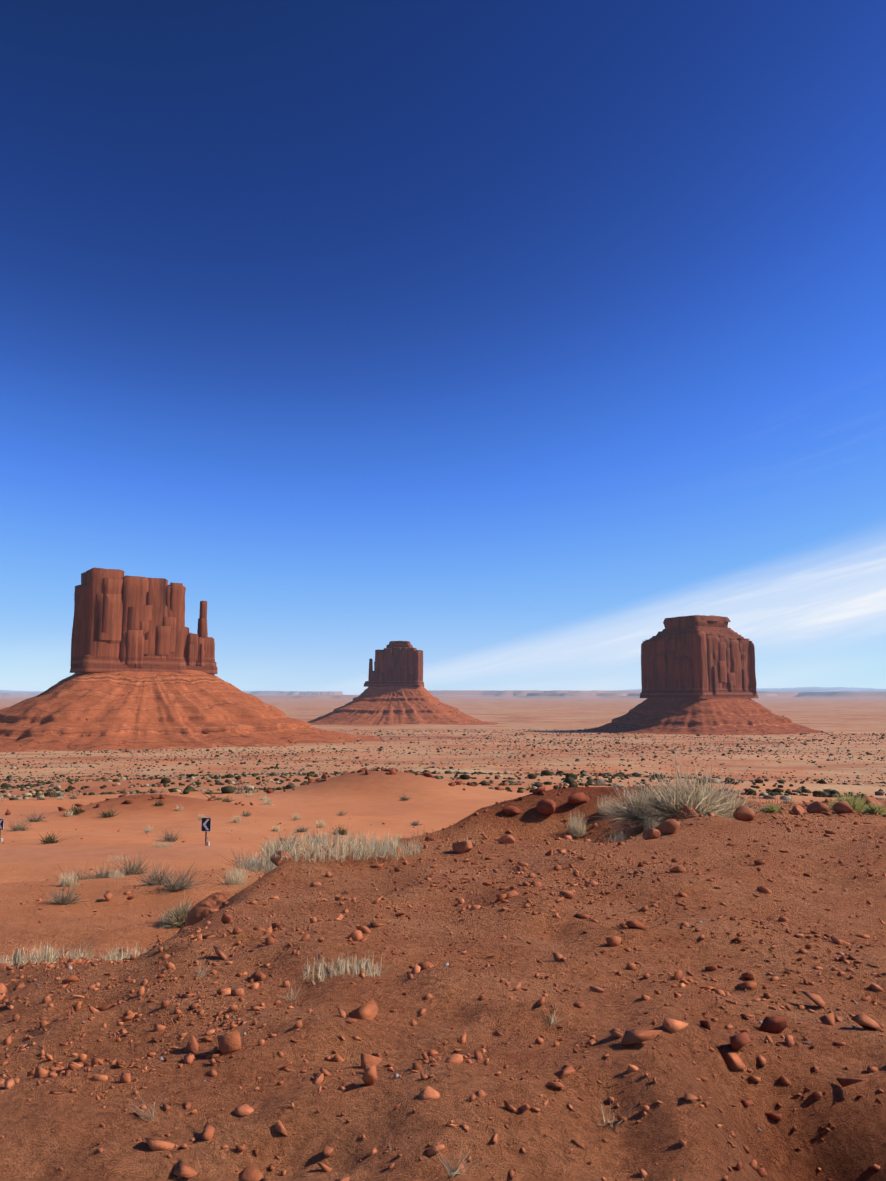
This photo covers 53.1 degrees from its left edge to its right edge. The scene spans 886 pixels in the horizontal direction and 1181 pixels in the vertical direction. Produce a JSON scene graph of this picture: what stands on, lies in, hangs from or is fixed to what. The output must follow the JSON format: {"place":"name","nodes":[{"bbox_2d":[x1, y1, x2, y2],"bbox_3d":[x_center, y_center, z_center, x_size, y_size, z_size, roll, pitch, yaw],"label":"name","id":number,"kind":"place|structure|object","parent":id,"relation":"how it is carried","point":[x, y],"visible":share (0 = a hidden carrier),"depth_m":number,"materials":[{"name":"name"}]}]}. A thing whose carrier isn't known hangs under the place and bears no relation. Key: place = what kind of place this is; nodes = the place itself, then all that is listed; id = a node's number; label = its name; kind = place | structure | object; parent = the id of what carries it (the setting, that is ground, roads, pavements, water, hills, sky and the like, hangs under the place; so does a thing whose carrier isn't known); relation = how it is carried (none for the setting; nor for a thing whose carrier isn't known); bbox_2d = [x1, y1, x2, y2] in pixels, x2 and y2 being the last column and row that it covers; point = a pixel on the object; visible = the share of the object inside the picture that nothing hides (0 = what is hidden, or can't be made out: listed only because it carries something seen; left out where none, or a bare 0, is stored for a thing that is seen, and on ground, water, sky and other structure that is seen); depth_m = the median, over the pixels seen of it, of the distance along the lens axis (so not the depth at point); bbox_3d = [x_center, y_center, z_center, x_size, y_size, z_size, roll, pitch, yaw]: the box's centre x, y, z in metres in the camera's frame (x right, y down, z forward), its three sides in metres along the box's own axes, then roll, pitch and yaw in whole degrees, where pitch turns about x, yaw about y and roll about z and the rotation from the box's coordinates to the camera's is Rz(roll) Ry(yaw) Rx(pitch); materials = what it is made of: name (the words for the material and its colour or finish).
{"place":"outdoors","nodes":[
{"label":"outdoors","id":0,"kind":"place"},
{"bbox_2d":[0,693,40,696],"bbox_3d":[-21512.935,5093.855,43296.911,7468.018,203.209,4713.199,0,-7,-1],"label":"mesa","id":1,"kind":"structure","parent":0,"point":[18,694],"depth_m":41464.00,"materials":[{"name":"grey stone"}]},
{"bbox_2d":[0,690,43,692],"bbox_3d":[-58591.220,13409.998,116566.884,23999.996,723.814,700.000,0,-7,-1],"label":"mountain","id":2,"kind":"structure","parent":0,"point":[6,691],"depth_m":116447.94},
{"bbox_2d":[250,691,342,695],"bbox_3d":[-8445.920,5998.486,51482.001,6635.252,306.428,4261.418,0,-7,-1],"label":"mesa","id":3,"kind":"structure","parent":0,"point":[254,693],"depth_m":50136.57,"materials":[{"name":"grey stone"}]},
{"bbox_2d":[299,692,340,694],"bbox_3d":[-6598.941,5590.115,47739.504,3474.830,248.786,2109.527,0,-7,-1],"label":"mesa","id":4,"kind":"structure","parent":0,"point":[319,693],"depth_m":47129.45,"materials":[{"name":"grey stone"}]},
{"bbox_2d":[255,695,478,698],"bbox_3d":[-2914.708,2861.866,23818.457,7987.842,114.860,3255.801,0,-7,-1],"label":"mesa","id":5,"kind":"structure","parent":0,"point":[323,697],"depth_m":22636.67,"materials":[{"name":"stone"}]},
{"bbox_2d":[0,697,885,1180],"bbox_3d":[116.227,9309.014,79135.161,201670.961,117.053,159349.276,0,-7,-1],"label":"ground","id":6,"kind":"structure","parent":0,"point":[850,1145],"depth_m":6.18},
{"bbox_2d":[0,818,3,841],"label":"chevron","id":7,"kind":"object","parent":6,"relation":"on","point":[1,824],"visible":0.92,"depth_m":48.44,"materials":[{"name":"black metal"}]},
{"bbox_2d":[0,670,387,751],"bbox_3d":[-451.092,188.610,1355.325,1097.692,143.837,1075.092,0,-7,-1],"label":"talus slope","id":8,"kind":"structure","parent":6,"relation":"on","point":[174,711],"depth_m":1242.11,"materials":[{"name":"brown stone"}]},
{"bbox_2d":[70,567,217,673],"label":"butte","id":9,"kind":"object","parent":8,"relation":"on","point":[121,622],"visible":1,"depth_m":1333.13,"materials":[{"name":"brown stone"}]},
{"bbox_2d":[201,818,210,845],"bbox_3d":[-10.634,10.943,39.804,0.460,1.475,0.140,-1,-7,11],"label":"chevron","id":10,"kind":"object","parent":6,"relation":"on","point":[205,825],"visible":0.9,"depth_m":39.82,"materials":[{"name":"black metal"}]},
{"bbox_2d":[308,685,506,724],"bbox_3d":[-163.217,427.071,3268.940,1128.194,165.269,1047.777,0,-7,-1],"label":"talus slope","id":11,"kind":"structure","parent":6,"relation":"on","point":[380,705],"depth_m":3146.97,"materials":[{"name":"brown stone"}]},
{"bbox_2d":[363,641,423,686],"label":"butte","id":12,"kind":"object","parent":11,"relation":"on","point":[398,663],"visible":0.98,"depth_m":3263.20,"materials":[{"name":"brown stone"}]},
{"bbox_2d":[4,679,832,750],"bbox_3d":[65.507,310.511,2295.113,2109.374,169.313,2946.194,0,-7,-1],"label":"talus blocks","id":13,"kind":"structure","parent":6,"relation":"on","point":[392,713],"depth_m":1968.09,"materials":[{"name":"brown stone"}]},
{"bbox_2d":[0,767,885,1180],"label":"rocks","id":14,"kind":"object","parent":6,"relation":"on","point":[366,1011],"visible":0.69,"depth_m":5.55,"materials":[{"name":"red stone"}]},
{"bbox_2d":[0,751,885,1179],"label":"plants","id":15,"kind":"object","parent":6,"relation":"on","point":[666,805],"visible":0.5,"depth_m":15.53,"materials":[{"name":"plant"}]},
{"bbox_2d":[0,728,885,801],"bbox_3d":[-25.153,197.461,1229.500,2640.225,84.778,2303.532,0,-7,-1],"label":"scrub","id":16,"kind":"object","parent":6,"relation":"on","point":[570,778],"visible":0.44,"depth_m":349.70,"materials":[{"name":"green plant"}]},
{"bbox_2d":[577,698,828,734],"bbox_3d":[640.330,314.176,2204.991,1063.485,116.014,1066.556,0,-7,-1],"label":"talus slope","id":17,"kind":"structure","parent":6,"relation":"on","point":[707,716],"depth_m":2077.51,"materials":[{"name":"brown stone"}]},
{"bbox_2d":[640,615,758,698],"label":"butte","id":18,"kind":"object","parent":17,"relation":"on","point":[700,656],"visible":1,"depth_m":2163.73,"materials":[{"name":"brown stone"}]},
{"bbox_2d":[0,0,885,694],"label":"sky","id":19,"kind":"structure","parent":0,"point":[510,342],"materials":[{"name":"blue"}]},
{"bbox_2d":[428,690,641,696],"bbox_3d":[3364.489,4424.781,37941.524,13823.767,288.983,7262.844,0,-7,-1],"label":"mesa","id":20,"kind":"structure","parent":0,"point":[491,693],"depth_m":35085.80,"materials":[{"name":"grey stone"}]},
{"bbox_2d":[517,693,625,697],"bbox_3d":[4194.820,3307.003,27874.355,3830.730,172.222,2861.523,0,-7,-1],"label":"mesa","id":21,"kind":"structure","parent":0,"point":[571,695],"depth_m":26916.34,"materials":[{"name":"stone"}]},
{"bbox_2d":[614,689,641,690],"bbox_3d":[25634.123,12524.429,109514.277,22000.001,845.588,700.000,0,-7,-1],"label":"mountain","id":22,"kind":"structure","parent":0,"point":[630,690],"depth_m":109667.20,"materials":[{"name":"grey stone"}]},
{"bbox_2d":[616,693,788,697],"bbox_3d":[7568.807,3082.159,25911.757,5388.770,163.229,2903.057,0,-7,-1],"label":"mesa","id":23,"kind":"structure","parent":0,"point":[760,695],"depth_m":25500.28,"materials":[{"name":"stone"}]},
{"bbox_2d":[756,687,864,691],"bbox_3d":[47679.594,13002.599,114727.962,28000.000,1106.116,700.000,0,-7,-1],"label":"mountain","id":24,"kind":"structure","parent":0,"point":[813,689],"depth_m":114711.39,"materials":[{"name":"grey stone"}]},
{"bbox_2d":[756,691,878,697],"bbox_3d":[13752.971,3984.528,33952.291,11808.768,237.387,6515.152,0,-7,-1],"label":"mesa","id":25,"kind":"structure","parent":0,"point":[789,694],"depth_m":31198.88,"materials":[{"name":"stone"}]},
{"bbox_2d":[793,692,885,697],"bbox_3d":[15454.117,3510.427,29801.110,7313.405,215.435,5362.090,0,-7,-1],"label":"mesa","id":26,"kind":"structure","parent":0,"point":[841,695],"depth_m":28483.58,"materials":[{"name":"stone"}]},
{"bbox_2d":[815,688,885,691],"bbox_3d":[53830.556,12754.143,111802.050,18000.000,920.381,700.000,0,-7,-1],"label":"mountain","id":27,"kind":"structure","parent":0,"point":[866,689],"depth_m":111834.08,"materials":[{"name":"grey stone"}]}
]}

